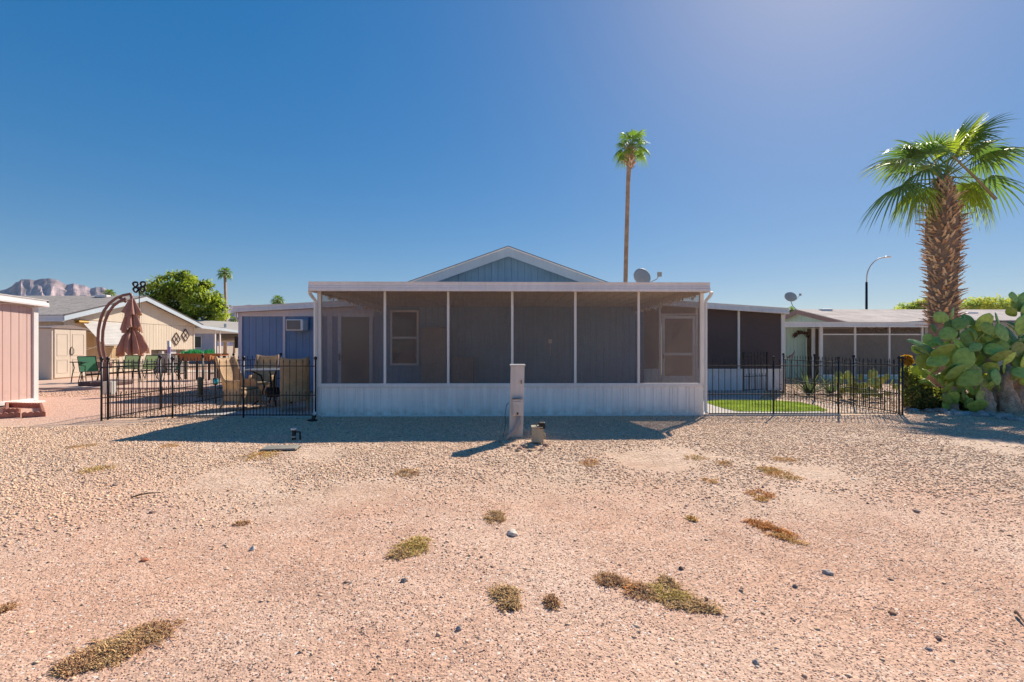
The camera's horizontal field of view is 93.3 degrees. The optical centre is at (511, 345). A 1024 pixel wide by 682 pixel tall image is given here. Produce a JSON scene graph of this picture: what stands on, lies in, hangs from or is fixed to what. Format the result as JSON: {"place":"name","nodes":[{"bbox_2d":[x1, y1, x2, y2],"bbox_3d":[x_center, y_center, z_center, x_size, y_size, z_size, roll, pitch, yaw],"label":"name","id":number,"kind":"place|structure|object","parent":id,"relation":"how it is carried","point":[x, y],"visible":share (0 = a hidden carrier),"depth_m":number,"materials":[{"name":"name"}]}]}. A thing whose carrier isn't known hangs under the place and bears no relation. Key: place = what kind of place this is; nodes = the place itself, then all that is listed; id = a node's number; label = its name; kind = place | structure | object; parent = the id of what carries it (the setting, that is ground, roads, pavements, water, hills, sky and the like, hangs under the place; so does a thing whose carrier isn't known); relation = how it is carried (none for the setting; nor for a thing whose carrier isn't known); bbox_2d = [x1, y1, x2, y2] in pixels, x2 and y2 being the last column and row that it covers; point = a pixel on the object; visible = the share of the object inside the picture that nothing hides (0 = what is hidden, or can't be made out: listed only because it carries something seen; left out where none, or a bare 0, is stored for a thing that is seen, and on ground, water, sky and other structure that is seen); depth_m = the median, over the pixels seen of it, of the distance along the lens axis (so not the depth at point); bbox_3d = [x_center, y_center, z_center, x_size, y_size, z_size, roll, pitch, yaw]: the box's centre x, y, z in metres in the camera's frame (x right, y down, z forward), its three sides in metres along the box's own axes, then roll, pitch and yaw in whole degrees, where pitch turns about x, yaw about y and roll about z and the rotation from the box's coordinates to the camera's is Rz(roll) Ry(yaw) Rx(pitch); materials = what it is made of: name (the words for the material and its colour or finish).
{"place":"outdoors","nodes":[
{"label":"outdoors","id":0,"kind":"place"},
{"bbox_2d":[0,278,118,295],"bbox_3d":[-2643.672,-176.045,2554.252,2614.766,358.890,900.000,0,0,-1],"label":"mountain","id":1,"kind":"structure","parent":0,"point":[40,287],"depth_m":2483.17,"materials":[{"name":"stone"}]},
{"bbox_2d":[21,295,237,373],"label":"cream house","id":2,"kind":"structure","parent":0,"point":[158,319],"depth_m":23.80,"materials":[{"name":"paint"}]},
{"bbox_2d":[86,332,119,359],"bbox_3d":[-18.872,0.025,22.324,0.039,1.250,1.900,0,0,-1],"label":"window","id":3,"kind":"structure","parent":2,"relation":"in","point":[91,342],"depth_m":21.86,"materials":[{"name":"beige"}]},
{"bbox_2d":[172,332,180,345],"bbox_3d":[-18.934,-0.381,27.291,0.050,0.740,0.682,0,0,-1],"label":"wall ornament","id":4,"kind":"object","parent":2,"relation":"attached to","point":[176,338],"depth_m":27.31,"materials":[{"name":"brown metal"}]},
{"bbox_2d":[182,329,189,341],"bbox_3d":[-18.948,-0.610,28.084,0.050,0.740,0.682,0,0,-1],"label":"wall ornament","id":5,"kind":"object","parent":2,"relation":"attached to","point":[185,335],"depth_m":28.09,"materials":[{"name":"brown metal"}]},
{"bbox_2d":[39,372,222,389],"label":"patio","id":6,"kind":"structure","parent":0,"point":[60,384],"depth_m":17.63,"materials":[{"name":"concrete"}]},
{"bbox_2d":[70,362,92,382],"bbox_3d":[-15.766,0.958,17.728,0.461,0.767,0.530,0,0,-1],"label":"side table","id":7,"kind":"object","parent":6,"relation":"on","point":[81,372],"visible":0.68,"depth_m":17.52,"materials":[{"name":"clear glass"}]},
{"bbox_2d":[77,356,99,381],"bbox_3d":[-15.318,0.862,17.596,0.688,0.968,0.593,0,0,27],"label":"patio chair","id":8,"kind":"object","parent":6,"relation":"on","point":[89,364],"visible":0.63,"depth_m":17.68,"materials":[{"name":"fabric"}]},
{"bbox_2d":[78,293,149,385],"bbox_3d":[-13.472,-0.241,16.507,1.926,3.161,0.982,0,0,-1],"label":"cantilever umbrella","id":9,"kind":"object","parent":6,"relation":"on","point":[132,342],"visible":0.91,"depth_m":16.45,"materials":[{"name":"brown metal"}]},
{"bbox_2d":[96,361,158,381],"bbox_3d":[-14.622,0.973,18.448,1.627,0.737,1.030,0,0,-1],"label":"patio table","id":10,"kind":"object","parent":6,"relation":"on","point":[132,362],"visible":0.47,"depth_m":18.73,"materials":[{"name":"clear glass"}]},
{"bbox_2d":[117,355,140,374],"bbox_3d":[-15.578,0.862,19.661,0.593,0.968,0.688,0,0,-13],"label":"patio chair","id":11,"kind":"object","parent":6,"relation":"on","point":[134,357],"visible":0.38,"depth_m":19.89,"materials":[{"name":"fabric"}]},
{"bbox_2d":[132,281,146,359],"bbox_3d":[-13.650,-0.517,17.715,0.505,3.714,0.125,0,0,-1],"label":"garden spinner","id":12,"kind":"object","parent":6,"relation":"on","point":[138,288],"visible":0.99,"depth_m":17.70,"materials":[{"name":"black metal"}]},
{"bbox_2d":[132,355,158,379],"bbox_3d":[-14.682,0.862,19.377,0.593,0.968,0.688,0,0,5],"label":"patio chair","id":13,"kind":"object","parent":6,"relation":"on","point":[150,357],"visible":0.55,"depth_m":19.63,"materials":[{"name":"fabric"}]},
{"bbox_2d":[162,356,183,380],"bbox_3d":[-13.283,0.862,18.917,0.688,0.968,0.593,0,0,-43],"label":"patio chair","id":14,"kind":"object","parent":6,"relation":"on","point":[176,369],"visible":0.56,"depth_m":18.87,"materials":[{"name":"black metal"}]},
{"bbox_2d":[137,370,213,372],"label":"path","id":15,"kind":"structure","parent":0,"point":[189,371],"depth_m":24.79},
{"bbox_2d":[153,354,182,371],"bbox_3d":[-17.277,0.860,24.337,1.083,0.920,0.730,0,0,-1],"label":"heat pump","id":16,"kind":"object","parent":15,"relation":"on","point":[165,357],"visible":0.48,"depth_m":24.00,"materials":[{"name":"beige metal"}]},
{"bbox_2d":[199,305,245,345],"bbox_3d":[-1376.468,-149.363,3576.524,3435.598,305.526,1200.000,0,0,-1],"label":"house","id":17,"kind":"structure","parent":0,"point":[230,343],"depth_m":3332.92,"materials":[{"name":"white"}]},
{"bbox_2d":[177,403,316,417],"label":"path","id":18,"kind":"structure","parent":0,"point":[295,410],"depth_m":9.74,"materials":[{"name":"concrete"}]},
{"bbox_2d":[280,357,309,411],"bbox_3d":[-4.621,0.797,10.296,0.584,1.146,0.776,0,0,-24],"label":"wicker chair","id":19,"kind":"object","parent":18,"relation":"on","point":[284,386],"visible":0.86,"depth_m":10.06,"materials":[{"name":"wicker"}]},
{"bbox_2d":[451,357,474,382],"bbox_3d":[-1.462,0.851,14.392,0.669,0.999,0.470,0,0,-1],"label":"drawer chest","id":20,"kind":"object","parent":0,"point":[465,366],"visible":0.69,"depth_m":14.16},
{"bbox_2d":[0,346,1023,681],"bbox_3d":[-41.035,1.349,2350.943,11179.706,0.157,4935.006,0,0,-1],"label":"ground","id":21,"kind":"structure","parent":0,"point":[82,410],"depth_m":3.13,"materials":[{"name":"gravel"}]},
{"bbox_2d":[0,412,20,418],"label":"edging brick","id":22,"kind":"object","parent":21,"relation":"on","point":[10,415],"visible":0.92,"depth_m":9.35,"materials":[{"name":"brick"}]},
{"bbox_2d":[0,600,22,611],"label":"weed","id":23,"kind":"object","parent":21,"relation":"on","point":[8,606],"visible":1,"depth_m":2.58,"materials":[{"name":"plant"}]},
{"bbox_2d":[3,408,20,412],"bbox_3d":[-10.350,1.359,10.006,0.332,0.142,0.045,0,0,0],"label":"edging brick","id":24,"kind":"object","parent":21,"relation":"on","point":[14,410],"visible":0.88,"depth_m":9.98,"materials":[{"name":"brick"}]},
{"bbox_2d":[5,402,38,407],"bbox_3d":[-11.106,1.359,10.985,0.994,0.142,0.045,0,0,10],"label":"edging brick","id":25,"kind":"object","parent":21,"relation":"on","point":[24,404],"visible":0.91,"depth_m":10.96,"materials":[{"name":"brick"}]},
{"bbox_2d":[0,294,49,405],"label":"pink shed","id":26,"kind":"structure","parent":21,"relation":"on","point":[19,348],"depth_m":11.47,"materials":[{"name":"wood"}]},
{"bbox_2d":[22,411,45,417],"bbox_3d":[-9.377,1.359,9.483,0.339,0.142,0.045,0,0,-36],"label":"edging brick","id":27,"kind":"object","parent":21,"relation":"on","point":[34,414],"visible":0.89,"depth_m":9.47,"materials":[{"name":"brick"}]},
{"bbox_2d":[39,325,88,379],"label":"storage shed","id":28,"kind":"structure","parent":21,"relation":"on","point":[61,347],"depth_m":19.42,"materials":[{"name":"plastic"}]},
{"bbox_2d":[54,329,69,377],"bbox_3d":[-18.148,0.305,19.508,0.039,1.950,0.680,0,0,-1],"label":"shed door","id":29,"kind":"structure","parent":28,"relation":"in","point":[61,337],"depth_m":19.47,"materials":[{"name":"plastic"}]},
{"bbox_2d":[70,329,85,376],"bbox_3d":[-18.160,0.305,20.239,0.039,1.950,0.750,0,0,-1],"label":"shed door","id":30,"kind":"structure","parent":28,"relation":"in","point":[77,338],"depth_m":20.15,"materials":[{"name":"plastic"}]},
{"bbox_2d":[66,443,100,448],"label":"weed","id":31,"kind":"object","parent":21,"relation":"on","point":[92,444],"visible":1,"depth_m":6.40,"materials":[{"name":"plant"}]},
{"bbox_2d":[74,464,122,473],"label":"weed","id":32,"kind":"object","parent":21,"relation":"on","point":[91,469],"visible":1,"depth_m":5.36,"materials":[{"name":"plant"}]},
{"bbox_2d":[102,289,115,295],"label":"distant palm","id":33,"kind":"object","parent":21,"relation":"on","point":[110,292],"visible":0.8,"depth_m":58.98,"materials":[{"name":"green plant"}]},
{"bbox_2d":[103,381,115,395],"bbox_3d":[-10.901,1.209,13.092,0.239,0.481,0.160,0,0,-1],"label":"junction box","id":34,"kind":"object","parent":21,"relation":"on","point":[105,387],"visible":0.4,"depth_m":13.01,"materials":[{"name":"grey metal"}]},
{"bbox_2d":[47,618,184,679],"bbox_3d":[-1.810,1.389,2.249,0.330,0.040,0.528,0,0,44],"label":"weed","id":35,"kind":"object","parent":21,"relation":"on","point":[109,650],"visible":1,"depth_m":2.22,"materials":[{"name":"plant"}]},
{"bbox_2d":[131,492,160,497],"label":"twig","id":36,"kind":"object","parent":21,"relation":"on","point":[145,493],"visible":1,"depth_m":4.46,"materials":[{"name":"wood"}]},
{"bbox_2d":[167,341,170,374],"bbox_3d":[-15.769,0.585,22.228,0.136,1.630,0.143,0,0,-1],"label":"utility post","id":37,"kind":"object","parent":21,"relation":"on","point":[169,349],"visible":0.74,"depth_m":22.19,"materials":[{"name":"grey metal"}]},
{"bbox_2d":[138,269,232,320],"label":"green tree","id":38,"kind":"object","parent":21,"relation":"on","point":[181,296],"visible":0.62,"depth_m":46.28,"materials":[{"name":"green plant"}]},
{"bbox_2d":[198,377,201,396],"bbox_3d":[-8.488,1.125,13.156,0.128,0.550,0.126,0,0,-1],"label":"bollard light","id":39,"kind":"object","parent":21,"relation":"on","point":[200,386],"visible":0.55,"depth_m":13.11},
{"bbox_2d":[173,348,228,379],"bbox_3d":[-12.312,0.744,19.188,1.825,1.312,0.600,0,0,-1],"label":"planter trough","id":40,"kind":"object","parent":21,"relation":"on","point":[195,353],"visible":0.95,"depth_m":18.97,"materials":[{"name":"orange wood"}]},
{"bbox_2d":[172,320,237,362],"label":"grey house","id":41,"kind":"structure","parent":21,"relation":"on","point":[203,342],"depth_m":40.60,"materials":[{"name":"paint"}]},
{"bbox_2d":[195,336,201,347],"bbox_3d":[-25.669,-0.307,39.530,0.607,1.023,0.053,0,0,-1],"label":"window","id":42,"kind":"structure","parent":41,"relation":"in","point":[198,339],"depth_m":39.54,"materials":[{"name":"white glass"}]},
{"bbox_2d":[99,356,316,420],"bbox_3d":[-5.761,0.828,9.317,3.910,1.265,0.220,0,0,-6],"label":"metal fence","id":43,"kind":"object","parent":21,"relation":"on","point":[172,366],"visible":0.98,"depth_m":9.34,"materials":[{"name":"black metal"}]},
{"bbox_2d":[213,378,217,402],"bbox_3d":[-7.221,1.090,11.776,0.140,0.620,0.140,0,0,-1],"label":"garden lantern","id":44,"kind":"object","parent":21,"relation":"on","point":[215,381],"visible":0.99,"depth_m":11.74,"materials":[{"name":"teal glass"}]},
{"bbox_2d":[216,267,233,352],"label":"distant palm","id":45,"kind":"object","parent":21,"relation":"on","point":[225,275],"visible":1,"depth_m":74.08,"materials":[{"name":"green plant"}]},
{"bbox_2d":[228,316,237,352],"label":"distant palm","id":46,"kind":"object","parent":21,"relation":"on","point":[232,318],"visible":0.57,"depth_m":88.92,"materials":[{"name":"green plant"}]},
{"bbox_2d":[214,356,261,409],"bbox_3d":[-5.975,0.797,10.534,0.776,1.146,0.584,0,0,11],"label":"wicker chair","id":47,"kind":"object","parent":21,"relation":"on","point":[232,371],"visible":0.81,"depth_m":10.49,"materials":[{"name":"wicker"}]},
{"bbox_2d":[231,519,249,525],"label":"weed","id":48,"kind":"object","parent":21,"relation":"on","point":[244,522],"visible":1,"depth_m":3.86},
{"bbox_2d":[240,450,280,461],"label":"weed","id":49,"kind":"object","parent":21,"relation":"on","point":[254,454],"visible":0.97,"depth_m":6.05,"materials":[{"name":"plant"}]},
{"bbox_2d":[248,354,278,398],"bbox_3d":[-6.278,0.797,12.223,0.584,1.146,0.776,0,0,-9],"label":"wicker chair","id":50,"kind":"object","parent":21,"relation":"on","point":[267,359],"visible":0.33,"depth_m":12.44,"materials":[{"name":"wicker"}]},
{"bbox_2d":[244,368,291,406],"bbox_3d":[-5.575,0.957,11.254,1.160,0.843,1.160,0,0,-1],"label":"round table","id":51,"kind":"object","parent":21,"relation":"on","point":[270,390],"visible":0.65,"depth_m":11.10,"materials":[{"name":"metal"}]},
{"bbox_2d":[271,295,285,303],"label":"distant palm","id":52,"kind":"object","parent":21,"relation":"on","point":[279,300],"visible":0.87,"depth_m":83.97,"materials":[{"name":"green plant"}]},
{"bbox_2d":[258,444,300,451],"bbox_3d":[-3.068,1.376,6.414,0.470,0.075,0.290,0,0,-9],"label":"meter lid","id":53,"kind":"object","parent":21,"relation":"on","point":[277,448],"visible":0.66,"depth_m":6.33,"materials":[{"name":"concrete"}]},
{"bbox_2d":[291,428,300,439],"bbox_3d":[-3.104,1.285,6.960,0.140,0.197,0.060,0,0,-1],"label":"water valve","id":54,"kind":"object","parent":21,"relation":"on","point":[294,432],"visible":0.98,"depth_m":6.94,"materials":[{"name":"black plastic"}]},
{"bbox_2d":[392,468,421,477],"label":"weed","id":55,"kind":"object","parent":21,"relation":"on","point":[410,473],"visible":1,"depth_m":5.19,"materials":[{"name":"plant"}]},
{"bbox_2d":[385,534,436,559],"bbox_3d":[-0.685,1.362,3.301,0.327,0.045,0.410,0,0,-1],"label":"weed","id":56,"kind":"object","parent":21,"relation":"on","point":[405,549],"visible":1,"depth_m":3.25,"materials":[{"name":"plant"}]},
{"bbox_2d":[482,509,507,524],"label":"weed","id":57,"kind":"object","parent":21,"relation":"on","point":[495,517],"visible":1,"depth_m":3.88,"materials":[{"name":"plant"}]},
{"bbox_2d":[486,581,524,610],"bbox_3d":[-0.038,1.378,2.680,0.231,0.039,0.311,0,0,-1],"label":"weed","id":58,"kind":"object","parent":21,"relation":"on","point":[507,596],"visible":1,"depth_m":2.66,"materials":[{"name":"plant"}]},
{"bbox_2d":[232,246,788,416],"bbox_3d":[-0.038,-0.786,20.791,16.702,4.371,22.982,0,0,-1],"label":"mobile home","id":59,"kind":"object","parent":21,"relation":"on","point":[576,343],"visible":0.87,"depth_m":14.57,"materials":[{"name":"metal"}]},
{"bbox_2d":[286,317,308,330],"bbox_3d":[-6.355,-0.657,14.329,0.514,0.424,0.435,0,0,-1],"label":"air conditioner","id":60,"kind":"object","parent":59,"relation":"attached to","point":[297,324],"visible":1,"depth_m":14.13,"materials":[{"name":"white metal"}]},
{"bbox_2d":[323,292,382,313],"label":"string lights","id":61,"kind":"object","parent":59,"relation":"hanging from","point":[354,303],"visible":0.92,"depth_m":11.36},
{"bbox_2d":[338,313,372,382],"bbox_3d":[-4.723,0.174,14.568,1.037,2.313,0.100,0,0,-1],"label":"door","id":62,"kind":"structure","parent":59,"relation":"in","point":[361,351],"depth_m":14.59,"materials":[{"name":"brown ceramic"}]},
{"bbox_2d":[390,310,418,364],"bbox_3d":[-3.248,-0.242,14.617,0.860,1.666,0.053,0,0,-1],"label":"window","id":63,"kind":"structure","parent":59,"relation":"in","point":[404,333],"depth_m":14.62,"materials":[{"name":"white glass"}]},
{"bbox_2d":[634,268,661,281],"bbox_3d":[3.556,-1.747,12.597,0.710,0.580,0.337,0,0,26],"label":"satellite dish","id":64,"kind":"object","parent":59,"relation":"attached to","point":[641,275],"visible":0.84,"depth_m":12.64,"materials":[{"name":"metal"}]},
{"bbox_2d":[633,293,695,312],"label":"string lights","id":65,"kind":"object","parent":59,"relation":"hanging from","point":[658,304],"visible":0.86,"depth_m":11.90},
{"bbox_2d":[662,316,694,382],"bbox_3d":[5.083,0.211,14.766,1.023,2.258,0.050,0,0,-1],"label":"screen door","id":66,"kind":"structure","parent":59,"relation":"in","point":[683,333],"depth_m":14.77,"materials":[{"name":"white metal"}]},
{"bbox_2d":[507,529,517,536],"bbox_3d":[0.001,1.378,3.555,0.076,0.049,0.104,0,0,-15],"label":"stone","id":67,"kind":"object","parent":21,"relation":"on","point":[512,532],"visible":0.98,"depth_m":3.53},
{"bbox_2d":[503,364,524,439],"bbox_3d":[0.029,0.840,6.953,0.324,1.142,0.333,0,0,-1],"label":"utility pedestal","id":68,"kind":"object","parent":21,"relation":"on","point":[516,400],"visible":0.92,"depth_m":6.93,"materials":[{"name":"grey metal"}]},
{"bbox_2d":[531,422,545,443],"bbox_3d":[0.366,1.229,6.676,0.204,0.353,0.164,0,0,-1],"label":"utility box","id":69,"kind":"object","parent":21,"relation":"on","point":[537,434],"visible":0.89,"depth_m":6.61,"materials":[{"name":"beige metal"}]},
{"bbox_2d":[541,593,561,609],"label":"weed","id":70,"kind":"object","parent":21,"relation":"on","point":[550,600],"visible":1,"depth_m":2.61,"materials":[{"name":"plant"}]},
{"bbox_2d":[578,457,599,467],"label":"weed","id":71,"kind":"object","parent":21,"relation":"on","point":[587,464],"visible":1,"depth_m":5.70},
{"bbox_2d":[612,129,650,281],"bbox_3d":[8.938,-7.313,36.169,2.900,17.529,3.173,0,0,-1],"label":"tall palm","id":72,"kind":"object","parent":21,"relation":"on","point":[629,155],"visible":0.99,"depth_m":36.02,"materials":[{"name":"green plant"}]},
{"bbox_2d":[591,571,724,614],"bbox_3d":[0.807,1.390,2.757,0.696,0.055,0.479,0,0,-1],"label":"weed","id":73,"kind":"object","parent":21,"relation":"on","point":[677,597],"visible":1,"depth_m":2.73,"materials":[{"name":"plant"}]},
{"bbox_2d":[685,515,698,521],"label":"weed","id":74,"kind":"object","parent":21,"relation":"on","point":[690,518],"visible":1,"depth_m":3.90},
{"bbox_2d":[684,453,709,459],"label":"weed","id":75,"kind":"object","parent":21,"relation":"on","point":[699,457],"visible":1,"depth_m":5.84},
{"bbox_2d":[702,477,719,482],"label":"weed","id":76,"kind":"object","parent":21,"relation":"on","point":[705,479],"visible":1,"depth_m":4.94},
{"bbox_2d":[718,460,734,466],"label":"weed","id":77,"kind":"object","parent":21,"relation":"on","point":[723,461],"visible":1,"depth_m":5.59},
{"bbox_2d":[743,489,776,501],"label":"weed","id":78,"kind":"object","parent":21,"relation":"on","point":[760,497],"visible":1,"depth_m":4.44,"materials":[{"name":"plant"}]},
{"bbox_2d":[742,516,809,546],"bbox_3d":[1.985,1.388,3.657,0.322,0.042,0.548,0,0,-1],"label":"weed","id":79,"kind":"object","parent":21,"relation":"on","point":[767,526],"visible":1,"depth_m":3.64,"materials":[{"name":"plant"}]},
{"bbox_2d":[756,466,804,479],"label":"weed","id":80,"kind":"object","parent":21,"relation":"on","point":[775,470],"visible":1,"depth_m":5.19,"materials":[{"name":"plant"}]},
{"bbox_2d":[769,456,801,462],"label":"weed","id":81,"kind":"object","parent":21,"relation":"on","point":[784,458],"visible":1,"depth_m":5.77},
{"bbox_2d":[707,356,904,414],"bbox_3d":[5.878,0.833,9.714,4.042,1.255,0.086,0,0,-1],"label":"metal fence","id":82,"kind":"object","parent":21,"relation":"on","point":[838,365],"visible":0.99,"depth_m":9.72,"materials":[{"name":"black metal"}]},
{"bbox_2d":[780,370,834,394],"bbox_3d":[8.382,1.007,13.549,1.363,0.771,1.173,0,0,-1],"label":"agave","id":83,"kind":"object","parent":21,"relation":"on","point":[805,377],"visible":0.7,"depth_m":13.49,"materials":[{"name":"green plant"}]},
{"bbox_2d":[822,569,833,574],"bbox_3d":[1.968,1.415,3.019,0.060,0.033,0.055,0,0,-1],"label":"stone","id":84,"kind":"object","parent":21,"relation":"on","point":[827,571],"visible":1,"depth_m":3.01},
{"bbox_2d":[815,374,847,392],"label":"agave","id":85,"kind":"object","parent":21,"relation":"on","point":[828,388],"visible":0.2,"depth_m":13.78,"materials":[{"name":"green plant"}]},
{"bbox_2d":[782,353,900,412],"bbox_3d":[7.858,0.833,11.899,0.066,1.255,4.146,0,0,-1],"label":"metal fence","id":86,"kind":"object","parent":21,"relation":"on","point":[854,373],"visible":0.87,"depth_m":11.13,"materials":[{"name":"black metal"}]},
{"bbox_2d":[836,369,900,397],"bbox_3d":[9.502,1.000,12.794,2.576,0.803,1.450,0,0,-1],"label":"prickly pear","id":87,"kind":"object","parent":21,"relation":"on","point":[875,382],"visible":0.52,"depth_m":12.45,"materials":[{"name":"plant"}]},
{"bbox_2d":[865,256,890,308],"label":"street lamp","id":88,"kind":"object","parent":21,"relation":"on","point":[866,294],"visible":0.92,"depth_m":46.56,"materials":[{"name":"black metal"}]},
{"bbox_2d":[785,309,1020,378],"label":"sage house","id":89,"kind":"structure","parent":21,"relation":"on","point":[833,333],"depth_m":20.34,"materials":[{"name":"metal"}]},
{"bbox_2d":[784,292,801,308],"bbox_3d":[16.051,-2.539,27.126,1.997,0.880,0.808,0,0,-44],"label":"satellite dish","id":90,"kind":"object","parent":89,"relation":"attached to","point":[790,296],"visible":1,"depth_m":26.75,"materials":[{"name":"metal"}]},
{"bbox_2d":[792,330,809,337],"bbox_3d":[12.589,-0.503,21.053,0.785,0.350,0.049,0,0,-1],"label":"wall art","id":91,"kind":"object","parent":89,"relation":"attached to","point":[795,334],"depth_m":21.04,"materials":[{"name":"black metal"}]},
{"bbox_2d":[856,327,919,331],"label":"string lights","id":92,"kind":"object","parent":89,"relation":"hanging from","point":[877,328],"visible":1,"depth_m":20.39},
{"bbox_2d":[893,298,927,308],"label":"desert tree","id":93,"kind":"object","parent":21,"relation":"on","point":[912,304],"visible":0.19,"depth_m":53.06,"materials":[{"name":"green plant"}]},
{"bbox_2d":[897,365,929,387],"bbox_3d":[9.343,0.912,11.177,0.940,0.977,0.570,0,0,-16],"label":"spurge shrub","id":94,"kind":"object","parent":21,"relation":"on","point":[911,378],"visible":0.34,"depth_m":11.03,"materials":[{"name":"green plant"}]},
{"bbox_2d":[855,111,1023,388],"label":"fan palm","id":95,"kind":"object","parent":21,"relation":"on","point":[943,224],"visible":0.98,"depth_m":13.97,"materials":[{"name":"green plant"}]},
{"bbox_2d":[904,383,974,410],"bbox_3d":[9.378,1.132,10.641,1.942,0.661,1.062,0,0,-1],"label":"shrub","id":96,"kind":"object","parent":21,"relation":"on","point":[917,396],"visible":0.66,"depth_m":10.38,"materials":[{"name":"green plant"}]},
{"bbox_2d":[954,411,964,415],"bbox_3d":[8.998,1.381,9.722,0.173,0.141,0.175,0,0,-1],"label":"border stone","id":97,"kind":"object","parent":21,"relation":"on","point":[956,413],"visible":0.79,"depth_m":9.68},
{"bbox_2d":[906,291,1023,412],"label":"prickly pear","id":98,"kind":"object","parent":21,"relation":"on","point":[995,389],"visible":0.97,"depth_m":10.18,"materials":[{"name":"green plant"}]},
{"bbox_2d":[959,292,1018,309],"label":"desert tree","id":99,"kind":"object","parent":21,"relation":"on","point":[1001,304],"visible":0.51,"depth_m":52.30,"materials":[{"name":"green plant"}]},
{"bbox_2d":[0,0,1023,345],"label":"sky","id":100,"kind":"structure","parent":0,"point":[283,145],"materials":[{"name":"blue"}]},
{"bbox_2d":[39,380,1023,417],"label":"yard gravel","id":101,"kind":"structure","parent":0,"point":[218,401],"depth_m":12.47,"materials":[{"name":"gravel"}]},
{"bbox_2d":[703,390,840,415],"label":"path","id":102,"kind":"structure","parent":0,"point":[736,397],"depth_m":10.44,"materials":[{"name":"concrete"}]},
{"bbox_2d":[743,352,767,391],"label":"metal gate","id":103,"kind":"structure","parent":102,"relation":"on","point":[754,356],"depth_m":13.85,"materials":[{"name":"black metal"}]},
{"bbox_2d":[707,399,825,411],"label":"turf","id":104,"kind":"structure","parent":102,"relation":"on","point":[738,405],"depth_m":10.81,"materials":[{"name":"plant"}]},
{"bbox_2d":[900,354,913,390],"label":"orange flower","id":105,"kind":"object","parent":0,"point":[908,360],"visible":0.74,"depth_m":11.01,"materials":[{"name":"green plant"}]},
{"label":"porch slab","id":106,"kind":"structure","parent":0,"visible":0},
{"bbox_2d":[420,327,446,382],"bbox_3d":[-2.288,0.406,14.327,0.765,1.889,0.570,0,0,-1],"label":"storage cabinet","id":107,"kind":"object","parent":106,"relation":"on","point":[432,336],"visible":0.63,"depth_m":14.04,"materials":[{"name":"wood"}]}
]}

